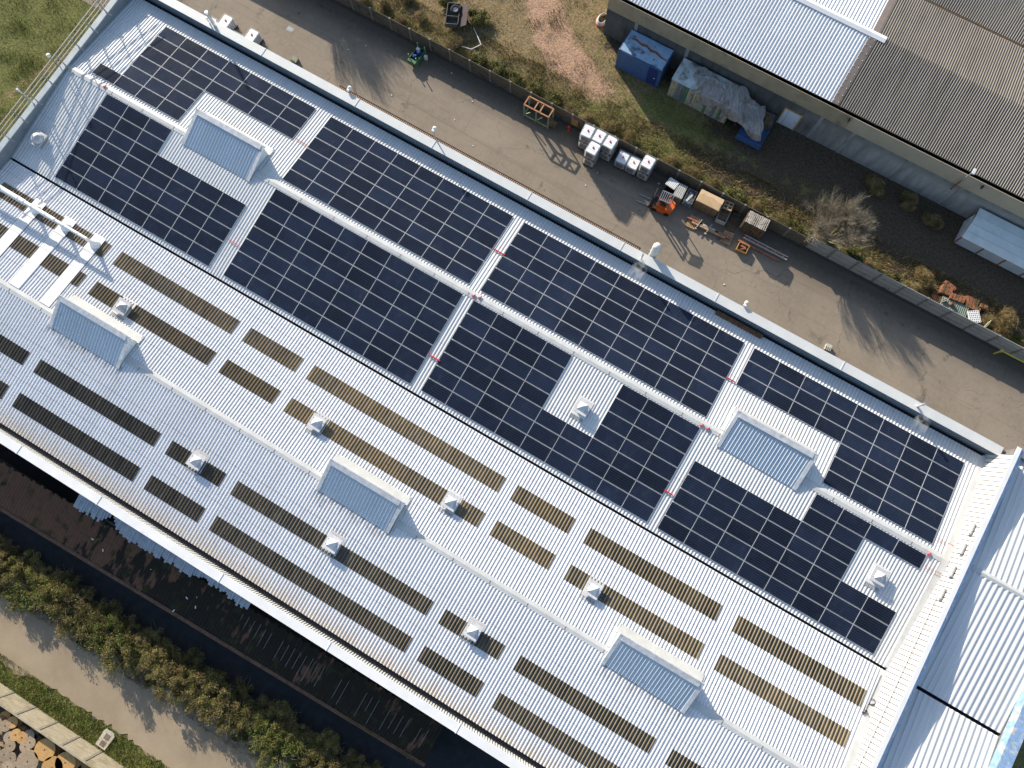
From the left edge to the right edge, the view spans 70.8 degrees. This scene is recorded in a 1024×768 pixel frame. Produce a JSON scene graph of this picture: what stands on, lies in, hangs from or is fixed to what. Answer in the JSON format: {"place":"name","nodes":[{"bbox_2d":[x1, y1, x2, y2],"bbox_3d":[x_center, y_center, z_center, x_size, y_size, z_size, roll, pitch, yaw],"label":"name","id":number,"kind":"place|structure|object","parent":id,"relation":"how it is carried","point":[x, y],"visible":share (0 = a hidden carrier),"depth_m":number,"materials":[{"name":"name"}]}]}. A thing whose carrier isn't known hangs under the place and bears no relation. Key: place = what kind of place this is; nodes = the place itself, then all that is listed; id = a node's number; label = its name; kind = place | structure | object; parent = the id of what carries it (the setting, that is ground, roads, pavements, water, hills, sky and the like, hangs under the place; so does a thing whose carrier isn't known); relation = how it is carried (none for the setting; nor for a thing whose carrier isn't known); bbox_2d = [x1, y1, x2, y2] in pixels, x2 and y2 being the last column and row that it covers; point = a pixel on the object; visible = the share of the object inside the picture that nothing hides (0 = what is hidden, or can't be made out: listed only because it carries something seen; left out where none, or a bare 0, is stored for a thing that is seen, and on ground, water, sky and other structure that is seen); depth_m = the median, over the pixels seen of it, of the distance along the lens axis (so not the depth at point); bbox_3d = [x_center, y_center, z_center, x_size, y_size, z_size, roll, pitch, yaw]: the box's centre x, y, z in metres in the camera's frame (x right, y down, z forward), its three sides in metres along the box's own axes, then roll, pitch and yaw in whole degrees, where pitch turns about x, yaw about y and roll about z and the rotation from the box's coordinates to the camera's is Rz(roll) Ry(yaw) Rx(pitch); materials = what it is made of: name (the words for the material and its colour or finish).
{"place":"outdoors","nodes":[
{"label":"outdoors","id":0,"kind":"place"},
{"bbox_2d":[0,593,294,767],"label":"gravel road","id":1,"kind":"structure","parent":0,"point":[168,735],"depth_m":55.61,"materials":[{"name":"gravel"}]},
{"bbox_2d":[0,0,1023,767],"bbox_3d":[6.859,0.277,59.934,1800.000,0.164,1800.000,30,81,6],"label":"ground","id":2,"kind":"structure","parent":0,"point":[790,162],"depth_m":64.16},
{"bbox_2d":[0,554,25,588],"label":"hedge bush","id":3,"kind":"object","parent":2,"relation":"on","point":[10,575],"visible":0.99,"depth_m":56.29,"materials":[{"name":"green plant"}]},
{"bbox_2d":[2,549,45,584],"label":"hedge bush","id":4,"kind":"object","parent":2,"relation":"on","point":[30,562],"visible":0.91,"depth_m":56.73,"materials":[{"name":"green plant"}]},
{"bbox_2d":[0,570,48,613],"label":"hedge bush","id":5,"kind":"object","parent":2,"relation":"on","point":[16,593],"visible":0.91,"depth_m":55.93,"materials":[{"name":"green plant"}]},
{"bbox_2d":[20,574,58,618],"bbox_3d":[-36.775,16.220,56.306,3.239,1.774,3.747,20,80,4],"label":"hedge bush","id":6,"kind":"object","parent":2,"relation":"on","point":[29,607],"visible":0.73,"depth_m":56.03,"materials":[{"name":"green plant"}]},
{"bbox_2d":[29,564,64,595],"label":"hedge bush","id":7,"kind":"object","parent":2,"relation":"on","point":[42,574],"visible":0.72,"depth_m":56.51,"materials":[{"name":"green plant"}]},
{"bbox_2d":[34,575,80,621],"bbox_3d":[-35.153,16.565,55.895,3.614,2.434,3.621,35,81,7],"label":"hedge bush","id":8,"kind":"object","parent":2,"relation":"on","point":[55,609],"visible":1,"depth_m":55.70,"materials":[{"name":"green plant"}]},
{"bbox_2d":[0,683,124,767],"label":"concrete fence","id":9,"kind":"object","parent":2,"relation":"on","point":[52,730],"visible":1,"depth_m":54.09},
{"bbox_2d":[47,565,82,601],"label":"hedge bush","id":10,"kind":"object","parent":2,"relation":"on","point":[65,575],"visible":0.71,"depth_m":56.49,"materials":[{"name":"green plant"}]},
{"bbox_2d":[51,597,93,641],"bbox_3d":[-33.869,18.192,55.698,3.514,2.187,3.353,2,79,1],"label":"hedge bush","id":11,"kind":"object","parent":2,"relation":"on","point":[64,621],"visible":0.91,"depth_m":55.53,"materials":[{"name":"green plant"}]},
{"bbox_2d":[60,585,95,619],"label":"hedge bush","id":12,"kind":"object","parent":2,"relation":"on","point":[85,596],"visible":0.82,"depth_m":56.20,"materials":[{"name":"green plant"}]},
{"bbox_2d":[0,654,168,767],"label":"grass","id":13,"kind":"structure","parent":2,"relation":"on","point":[59,712],"depth_m":55.37,"materials":[{"name":"green plant"}]},
{"bbox_2d":[71,602,106,648],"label":"hedge bush","id":14,"kind":"object","parent":2,"relation":"on","point":[92,617],"visible":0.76,"depth_m":55.63,"materials":[{"name":"green plant"}]},
{"bbox_2d":[0,0,184,138],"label":"grass","id":15,"kind":"structure","parent":2,"relation":"on","point":[20,25],"depth_m":66.36,"materials":[{"name":"green plant"}]},
{"bbox_2d":[79,609,130,655],"bbox_3d":[-31.288,19.058,55.364,3.810,2.484,3.281,-7,79,-1],"label":"hedge bush","id":16,"kind":"object","parent":2,"relation":"on","point":[97,641],"visible":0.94,"depth_m":55.08,"materials":[{"name":"green plant"}]},
{"bbox_2d":[89,597,122,630],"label":"hedge bush","id":17,"kind":"object","parent":2,"relation":"on","point":[113,603],"visible":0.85,"depth_m":56.05,"materials":[{"name":"green plant"}]},
{"bbox_2d":[95,629,141,678],"bbox_3d":[-30.112,20.490,54.998,3.636,2.652,3.630,10,79,2],"label":"hedge bush","id":18,"kind":"object","parent":2,"relation":"on","point":[106,651],"visible":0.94,"depth_m":54.76,"materials":[{"name":"green plant"}]},
{"bbox_2d":[112,614,145,649],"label":"hedge bush","id":19,"kind":"object","parent":2,"relation":"on","point":[127,626],"visible":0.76,"depth_m":55.75,"materials":[{"name":"green plant"}]},
{"bbox_2d":[113,632,153,677],"bbox_3d":[-29.051,20.816,55.335,3.332,1.842,3.492,-9,79,-1],"label":"hedge bush","id":20,"kind":"object","parent":2,"relation":"on","point":[134,655],"visible":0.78,"depth_m":55.21,"materials":[{"name":"green plant"}]},
{"bbox_2d":[135,644,176,684],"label":"hedge bush","id":21,"kind":"object","parent":2,"relation":"on","point":[151,664],"visible":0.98,"depth_m":54.84,"materials":[{"name":"green plant"}]},
{"bbox_2d":[0,541,326,767],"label":"grass","id":22,"kind":"structure","parent":2,"relation":"on","point":[51,622],"depth_m":55.81,"materials":[{"name":"green plant"}]},
{"bbox_2d":[148,638,186,675],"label":"hedge bush","id":23,"kind":"object","parent":2,"relation":"on","point":[171,648],"visible":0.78,"depth_m":55.33,"materials":[{"name":"green plant"}]},
{"bbox_2d":[149,661,188,705],"bbox_3d":[-25.595,22.761,54.552,3.080,2.606,3.228,21,80,4],"label":"hedge bush","id":24,"kind":"object","parent":2,"relation":"on","point":[164,683],"visible":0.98,"depth_m":54.39,"materials":[{"name":"green plant"}]},
{"bbox_2d":[167,668,204,706],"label":"hedge bush","id":25,"kind":"object","parent":2,"relation":"on","point":[191,679],"visible":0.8,"depth_m":54.66,"materials":[{"name":"green plant"}]},
{"bbox_2d":[185,668,236,724],"bbox_3d":[-23.088,23.547,54.505,3.896,2.365,3.717,-39,81,-6],"label":"hedge bush","id":26,"kind":"object","parent":2,"relation":"on","point":[209,687],"visible":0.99,"depth_m":54.35,"materials":[{"name":"green plant"}]},
{"bbox_2d":[194,664,228,702],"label":"hedge bush","id":27,"kind":"object","parent":2,"relation":"on","point":[217,678],"visible":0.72,"depth_m":54.93,"materials":[{"name":"green plant"}]},
{"bbox_2d":[204,695,241,737],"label":"hedge bush","id":28,"kind":"object","parent":2,"relation":"on","point":[219,721],"visible":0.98,"depth_m":54.14,"materials":[{"name":"green plant"}]},
{"bbox_2d":[212,699,254,737],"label":"hedge bush","id":29,"kind":"object","parent":2,"relation":"on","point":[241,724],"visible":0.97,"depth_m":54.21,"materials":[{"name":"green plant"}]},
{"bbox_2d":[0,443,509,767],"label":"alley","id":30,"kind":"structure","parent":2,"relation":"on","point":[450,749],"depth_m":56.07,"materials":[{"name":"asphalt"}]},
{"bbox_2d":[133,626,168,658],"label":"hedge bush","id":31,"kind":"object","parent":30,"relation":"on","point":[154,636],"visible":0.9,"depth_m":55.59,"materials":[{"name":"green plant"}]},
{"bbox_2d":[174,647,205,680],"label":"hedge bush","id":32,"kind":"object","parent":30,"relation":"on","point":[196,660],"visible":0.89,"depth_m":55.26,"materials":[{"name":"green plant"}]},
{"bbox_2d":[0,458,443,766],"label":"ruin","id":33,"kind":"object","parent":30,"relation":"on","point":[221,614],"visible":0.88,"depth_m":53.96,"materials":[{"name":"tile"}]},
{"bbox_2d":[223,675,254,715],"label":"hedge bush","id":34,"kind":"object","parent":30,"relation":"on","point":[242,689],"visible":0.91,"depth_m":54.86,"materials":[{"name":"green plant"}]},
{"bbox_2d":[262,700,300,734],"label":"hedge bush","id":35,"kind":"object","parent":30,"relation":"on","point":[283,712],"visible":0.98,"depth_m":54.49,"materials":[{"name":"green plant"}]},
{"bbox_2d":[333,747,365,767],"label":"hedge bush","id":36,"kind":"object","parent":30,"relation":"on","point":[350,750],"visible":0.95,"depth_m":53.91,"materials":[{"name":"green plant"}]},
{"bbox_2d":[239,694,274,734],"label":"hedge bush","id":37,"kind":"object","parent":2,"relation":"on","point":[263,702],"visible":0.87,"depth_m":54.57,"materials":[{"name":"green plant"}]},
{"bbox_2d":[245,709,280,751],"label":"hedge bush","id":38,"kind":"object","parent":2,"relation":"on","point":[255,738],"visible":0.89,"depth_m":54.05,"materials":[{"name":"green plant"}]},
{"bbox_2d":[249,714,297,767],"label":"hedge bush","id":39,"kind":"object","parent":2,"relation":"on","point":[268,742],"visible":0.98,"depth_m":53.54,"materials":[{"name":"green plant"}]},
{"bbox_2d":[267,728,306,767],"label":"hedge bush","id":40,"kind":"object","parent":2,"relation":"on","point":[297,748],"visible":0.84,"depth_m":53.72,"materials":[{"name":"green plant"}]},
{"bbox_2d":[278,717,313,756],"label":"hedge bush","id":41,"kind":"object","parent":2,"relation":"on","point":[308,735],"visible":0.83,"depth_m":54.23,"materials":[{"name":"green plant"}]},
{"bbox_2d":[295,740,335,767],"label":"hedge bush","id":42,"kind":"object","parent":2,"relation":"on","point":[305,762],"visible":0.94,"depth_m":53.83,"materials":[{"name":"green plant"}]},
{"bbox_2d":[309,728,343,764],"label":"hedge bush","id":43,"kind":"object","parent":2,"relation":"on","point":[334,744],"visible":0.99,"depth_m":54.05,"materials":[{"name":"green plant"}]},
{"bbox_2d":[468,8,490,27],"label":"bramble","id":44,"kind":"object","parent":2,"relation":"on","point":[478,20],"visible":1,"depth_m":65.87,"materials":[{"name":"green plant"}]},
{"bbox_2d":[0,0,1023,767],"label":"warehouse","id":45,"kind":"structure","parent":2,"relation":"on","point":[664,650],"depth_m":51.70,"materials":[{"name":"metal"}]},
{"bbox_2d":[0,185,105,253],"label":"exhaust duct","id":46,"kind":"object","parent":45,"relation":"on","point":[36,206],"visible":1,"depth_m":55.21,"materials":[{"name":"white metal"}]},
{"bbox_2d":[0,0,111,141],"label":"guard rail","id":47,"kind":"object","parent":45,"relation":"on","point":[51,65],"visible":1,"depth_m":56.43,"materials":[{"name":"metal"}]},
{"bbox_2d":[110,296,136,320],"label":"roof vent","id":48,"kind":"object","parent":45,"relation":"on","point":[121,307],"visible":1,"depth_m":53.80,"materials":[{"name":"metal"}]},
{"bbox_2d":[55,94,245,266],"bbox_3d":[-27.684,-16.011,56.196,14.770,0.900,7.734,30,81,6],"label":"solar array","id":49,"kind":"object","parent":45,"relation":"on","point":[196,251],"visible":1,"depth_m":56.22,"materials":[{"name":"glass"}]},
{"bbox_2d":[185,448,210,475],"bbox_3d":[-22.683,5.610,51.678,1.180,0.794,1.702,30,81,6],"label":"roof vent","id":50,"kind":"object","parent":45,"relation":"on","point":[197,459],"visible":1,"depth_m":51.63,"materials":[{"name":"metal"}]},
{"bbox_2d":[92,27,315,138],"bbox_3d":[-24.578,-23.423,57.543,16.880,0.780,6.623,30,81,6],"label":"solar array","id":51,"kind":"object","parent":45,"relation":"on","point":[192,91],"visible":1,"depth_m":57.63,"materials":[{"name":"glass"}]},
{"bbox_2d":[305,411,330,437],"bbox_3d":[-14.121,2.887,52.084,1.180,0.790,1.701,30,81,6],"label":"roof vent","id":52,"kind":"object","parent":45,"relation":"on","point":[316,423],"visible":1,"depth_m":52.04,"materials":[{"name":"metal"}]},
{"bbox_2d":[320,530,345,558],"bbox_3d":[-12.637,11.292,50.510,1.180,0.794,1.702,30,81,6],"label":"roof vent","id":53,"kind":"object","parent":45,"relation":"on","point":[333,542],"visible":1,"depth_m":50.45,"materials":[{"name":"metal"}]},
{"bbox_2d":[223,189,462,383],"bbox_3d":[-12.871,-7.514,54.461,16.880,0.900,7.734,30,81,6],"label":"solar array","id":54,"kind":"object","parent":45,"relation":"on","point":[355,309],"visible":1,"depth_m":54.41,"materials":[{"name":"glass"}]},
{"bbox_2d":[282,117,513,283],"bbox_3d":[-8.820,-14.384,55.698,16.880,0.780,6.623,30,81,6],"label":"solar array","id":55,"kind":"object","parent":45,"relation":"on","point":[399,206],"visible":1,"depth_m":55.64,"materials":[{"name":"glass"}]},
{"bbox_2d":[438,489,463,516],"bbox_3d":[-4.370,8.425,50.958,1.180,0.790,1.701,30,81,6],"label":"roof vent","id":56,"kind":"object","parent":45,"relation":"on","point":[451,501],"visible":1,"depth_m":50.91,"materials":[{"name":"metal"}]},
{"bbox_2d":[460,616,485,645],"bbox_3d":[-2.723,17.001,49.347,1.180,0.794,1.702,30,81,6],"label":"roof vent","id":57,"kind":"object","parent":45,"relation":"on","point":[473,629],"visible":1,"depth_m":49.29,"materials":[{"name":"metal"}]},
{"bbox_2d":[421,301,699,521],"bbox_3d":[3.393,1.814,52.557,18.990,0.900,7.734,30,81,6],"label":"solar array","id":58,"kind":"object","parent":45,"relation":"on","point":[569,432],"visible":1,"depth_m":52.49,"materials":[{"name":"glass"}]},
{"bbox_2d":[569,395,593,422],"bbox_3d":[5.067,1.774,52.164,1.180,0.794,1.702,30,81,6],"label":"roof vent","id":59,"kind":"object","parent":45,"relation":"on","point":[582,407],"visible":1,"depth_m":52.12,"materials":[{"name":"metal"}]},
{"bbox_2d":[580,575,604,604],"bbox_3d":[5.584,14.279,49.751,1.180,0.790,1.701,30,81,6],"label":"roof vent","id":60,"kind":"object","parent":45,"relation":"on","point":[592,589],"visible":1,"depth_m":49.70,"materials":[{"name":"metal"}]},
{"bbox_2d":[480,222,744,416],"bbox_3d":[7.478,-5.036,53.790,18.990,0.780,6.623,30,81,6],"label":"solar array","id":61,"kind":"object","parent":45,"relation":"on","point":[615,326],"visible":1,"depth_m":53.73,"materials":[{"name":"glass"}]},
{"bbox_2d":[715,310,762,338],"bbox_3d":[17.043,-4.460,54.039,3.880,0.120,0.370,30,81,6],"label":"rusty tray","id":62,"kind":"object","parent":45,"relation":"on","point":[739,324],"visible":1,"depth_m":53.99,"materials":[{"name":"brown metal"}]},
{"bbox_2d":[657,461,926,653],"bbox_3d":[19.561,11.088,50.664,16.880,0.900,7.734,30,81,6],"label":"solar array","id":63,"kind":"object","parent":45,"relation":"on","point":[793,561],"visible":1,"depth_m":50.59,"materials":[{"name":"glass"}]},
{"bbox_2d":[736,348,963,543],"bbox_3d":[23.654,4.243,51.896,16.880,0.780,6.623,30,81,6],"label":"solar array","id":64,"kind":"object","parent":45,"relation":"on","point":[893,497],"visible":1,"depth_m":51.83,"materials":[{"name":"glass"}]},
{"bbox_2d":[864,563,889,591],"bbox_3d":[25.358,13.389,49.791,1.180,0.794,1.702,30,81,6],"label":"roof vent","id":65,"kind":"object","parent":45,"relation":"on","point":[878,576],"visible":1,"depth_m":49.76,"materials":[{"name":"metal"}]},
{"bbox_2d":[857,595,936,767],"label":"cable tray","id":66,"kind":"object","parent":45,"relation":"attached to","point":[896,682],"visible":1,"depth_m":48.11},
{"bbox_2d":[82,0,1023,453],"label":"yard","id":67,"kind":"structure","parent":2,"relation":"on","point":[950,372],"depth_m":62.57,"materials":[{"name":"concrete"}]},
{"bbox_2d":[523,96,553,128],"bbox_3d":[2.349,-23.947,63.572,2.540,1.910,1.000,30,81,6],"label":"steel rack","id":68,"kind":"object","parent":67,"relation":"on","point":[536,112],"visible":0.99,"depth_m":62.98,"materials":[{"name":"metal"}]},
{"bbox_2d":[330,0,811,248],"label":"concrete fence","id":69,"kind":"object","parent":67,"relation":"on","point":[668,171],"visible":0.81,"depth_m":64.03,"materials":[{"name":"concrete"}]},
{"bbox_2d":[582,153,599,168],"bbox_3d":[6.938,-19.819,63.116,1.024,1.190,1.237,30,81,6],"label":"tank container","id":70,"kind":"object","parent":67,"relation":"on","point":[588,163],"visible":0.54,"depth_m":62.98,"materials":[{"name":"white plastic"}]},
{"bbox_2d":[583,139,601,161],"bbox_3d":[6.929,-20.038,61.967,1.024,1.190,1.237,30,81,6],"label":"tank container","id":71,"kind":"object","parent":70,"relation":"on","point":[592,150],"visible":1,"depth_m":61.50,"materials":[{"name":"white plastic"}]},
{"bbox_2d":[599,146,616,162],"bbox_3d":[8.400,-20.369,63.210,1.024,1.190,1.237,31,81,6],"label":"tank container","id":72,"kind":"object","parent":67,"relation":"on","point":[605,157],"visible":0.58,"depth_m":63.04,"materials":[{"name":"white plastic"}]},
{"bbox_2d":[601,133,618,155],"bbox_3d":[8.391,-20.588,62.060,1.024,1.190,1.237,31,81,6],"label":"tank container","id":73,"kind":"object","parent":72,"relation":"on","point":[609,144],"visible":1,"depth_m":61.59,"materials":[{"name":"white plastic"}]},
{"bbox_2d":[636,165,654,181],"bbox_3d":[11.594,-18.538,62.836,1.024,1.190,1.237,30,81,6],"label":"tank container","id":74,"kind":"object","parent":67,"relation":"on","point":[641,176],"visible":0.56,"depth_m":62.67,"materials":[{"name":"white plastic"}]},
{"bbox_2d":[638,153,656,175],"bbox_3d":[11.585,-18.756,61.687,1.024,1.190,1.237,30,81,6],"label":"tank container","id":75,"kind":"object","parent":74,"relation":"on","point":[647,164],"visible":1,"depth_m":61.22,"materials":[{"name":"white plastic"}]},
{"bbox_2d":[636,188,675,215],"bbox_3d":[12.468,-15.845,61.746,3.250,2.310,1.200,25,80,5],"label":"forklift","id":76,"kind":"object","parent":67,"relation":"on","point":[664,207],"visible":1,"depth_m":61.98,"materials":[{"name":"orange paint"}]},
{"bbox_2d":[693,189,723,216],"bbox_3d":[16.910,-15.559,62.064,2.140,1.350,1.180,28,81,6],"label":"carton","id":77,"kind":"object","parent":67,"relation":"on","point":[708,203],"visible":1,"depth_m":61.46,"materials":[{"name":"brown cardboard"}]},
{"bbox_2d":[714,200,734,225],"bbox_3d":[18.323,-14.743,62.086,0.900,1.140,1.750,26,81,5],"label":"pallet stack","id":78,"kind":"object","parent":67,"relation":"on","point":[725,210],"visible":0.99,"depth_m":61.89,"materials":[{"name":"grey plastic"}]},
{"bbox_2d":[738,211,770,238],"bbox_3d":[20.666,-13.551,61.466,2.021,1.874,1.162,28,81,6],"label":"pallet stack","id":79,"kind":"object","parent":67,"relation":"on","point":[756,224],"visible":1,"depth_m":60.70,"materials":[{"name":"brown wood"}]},
{"bbox_2d":[743,234,787,260],"bbox_3d":[21.793,-11.719,61.914,4.102,0.268,0.370,30,81,6],"label":"steel channel","id":80,"kind":"object","parent":67,"relation":"on","point":[765,247],"visible":1,"depth_m":61.85,"materials":[{"name":"grey metal"}]},
{"bbox_2d":[803,237,1023,364],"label":"concrete fence","id":81,"kind":"object","parent":67,"relation":"on","point":[910,296],"visible":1,"depth_m":60.24,"materials":[{"name":"concrete"}]},
{"bbox_2d":[456,0,753,162],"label":"grass","id":82,"kind":"structure","parent":2,"relation":"on","point":[609,74],"depth_m":65.37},
{"bbox_2d":[615,29,674,87],"bbox_3d":[11.756,-28.921,64.130,4.300,2.530,2.440,30,81,6],"label":"container","id":83,"kind":"object","parent":2,"relation":"on","point":[642,57],"visible":1,"depth_m":63.05,"materials":[{"name":"metal"}]},
{"bbox_2d":[368,0,1023,341],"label":"hedge","id":84,"kind":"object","parent":2,"relation":"on","point":[935,271],"depth_m":63.87,"materials":[{"name":"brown plant"}]},
{"bbox_2d":[445,2,468,27],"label":"scrap crate","id":85,"kind":"object","parent":84,"relation":"on","point":[459,19],"visible":0.98,"depth_m":65.75,"materials":[{"name":"paint"}]},
{"bbox_2d":[666,58,736,123],"bbox_3d":[16.952,-25.788,63.488,5.840,2.340,2.370,30,81,6],"label":"container","id":86,"kind":"object","parent":2,"relation":"on","point":[683,88],"visible":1,"depth_m":62.84,"materials":[{"name":"paint"}]},
{"bbox_2d":[694,67,765,140],"bbox_3d":[18.942,-24.427,62.577,7.885,1.730,3.150,30,81,6],"label":"tarpaulin","id":87,"kind":"object","parent":86,"relation":"on","point":[736,103],"visible":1,"depth_m":62.15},
{"bbox_2d":[735,111,777,150],"bbox_3d":[21.577,-22.648,63.634,2.340,0.993,3.460,30,81,6],"label":"flatbed","id":88,"kind":"object","parent":2,"relation":"on","point":[742,136],"visible":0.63,"depth_m":63.23,"materials":[{"name":"blue paint"}]},
{"bbox_2d":[603,0,1023,229],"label":"hall","id":89,"kind":"structure","parent":2,"relation":"on","point":[846,55],"depth_m":59.45,"materials":[{"name":"metal"}]},
{"bbox_2d":[776,107,802,130],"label":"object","id":90,"kind":"structure","parent":89,"relation":"in","point":[789,118],"depth_m":62.93,"materials":[{"name":"paint"}]},
{"bbox_2d":[802,186,878,247],"bbox_3d":[26.670,-13.335,59.665,6.505,5.370,5.699,7,79,2],"label":"bare tree","id":91,"kind":"object","parent":2,"relation":"on","point":[850,209],"visible":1,"depth_m":58.98,"materials":[{"name":"brown plant"}]},
{"bbox_2d":[864,173,885,196],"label":"bramble","id":92,"kind":"object","parent":2,"relation":"on","point":[876,188],"visible":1,"depth_m":62.25,"materials":[{"name":"green plant"}]},
{"bbox_2d":[900,190,918,211],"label":"bramble","id":93,"kind":"object","parent":2,"relation":"on","point":[910,201],"visible":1,"depth_m":62.01,"materials":[{"name":"green plant"}]},
{"bbox_2d":[913,265,934,290],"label":"bramble","id":94,"kind":"object","parent":2,"relation":"on","point":[926,281],"visible":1,"depth_m":60.65,"materials":[{"name":"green plant"}]},
{"bbox_2d":[880,449,1023,767],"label":"annex","id":95,"kind":"object","parent":2,"relation":"on","point":[965,708],"visible":0.79,"depth_m":48.55,"materials":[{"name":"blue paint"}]},
{"bbox_2d":[939,296,968,316],"bbox_3d":[37.102,-6.443,60.654,2.300,0.437,1.050,24,80,5],"label":"corrugated sheet","id":96,"kind":"object","parent":2,"relation":"on","point":[960,308],"visible":0.66,"depth_m":60.45,"materials":[{"name":"green metal"}]},
{"bbox_2d":[953,208,1023,277],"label":"shed","id":97,"kind":"structure","parent":2,"relation":"on","point":[996,240],"depth_m":59.94,"materials":[{"name":"metal"}]},
{"bbox_2d":[996,306,1019,335],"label":"bramble","id":98,"kind":"object","parent":2,"relation":"on","point":[1007,322],"visible":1,"depth_m":59.76,"materials":[{"name":"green plant"}]},
{"bbox_3d":[-35.794,28.100,54.494,1.640,0.856,1.640,-26,80,-4],"label":"cable drum","id":99,"kind":"object","parent":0,"visible":0},
{"bbox_2d":[16,747,43,767],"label":"cable drum","id":100,"kind":"object","parent":99,"relation":"on","point":[27,758],"visible":0.86,"depth_m":53.26,"materials":[{"name":"grey wood"}]},
{"bbox_3d":[-34.563,27.313,54.634,1.560,0.856,1.560,13,80,3],"label":"cable drum","id":101,"kind":"object","parent":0,"visible":0},
{"bbox_2d":[34,738,61,760],"bbox_3d":[-34.630,27.187,53.793,1.560,0.856,1.560,-5,79,0],"label":"cable drum","id":102,"kind":"object","parent":101,"relation":"on","point":[45,749],"visible":0.91,"depth_m":53.40,"materials":[{"name":"brown wood"}]},
{"bbox_3d":[-32.994,28.160,54.460,1.520,0.856,1.520,34,81,6],"label":"cable drum","id":103,"kind":"object","parent":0,"visible":0},
{"bbox_2d":[55,751,81,767],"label":"cable drum","id":104,"kind":"object","parent":103,"relation":"on","point":[67,759],"visible":0.85,"depth_m":53.24,"materials":[{"name":"brown wood"}]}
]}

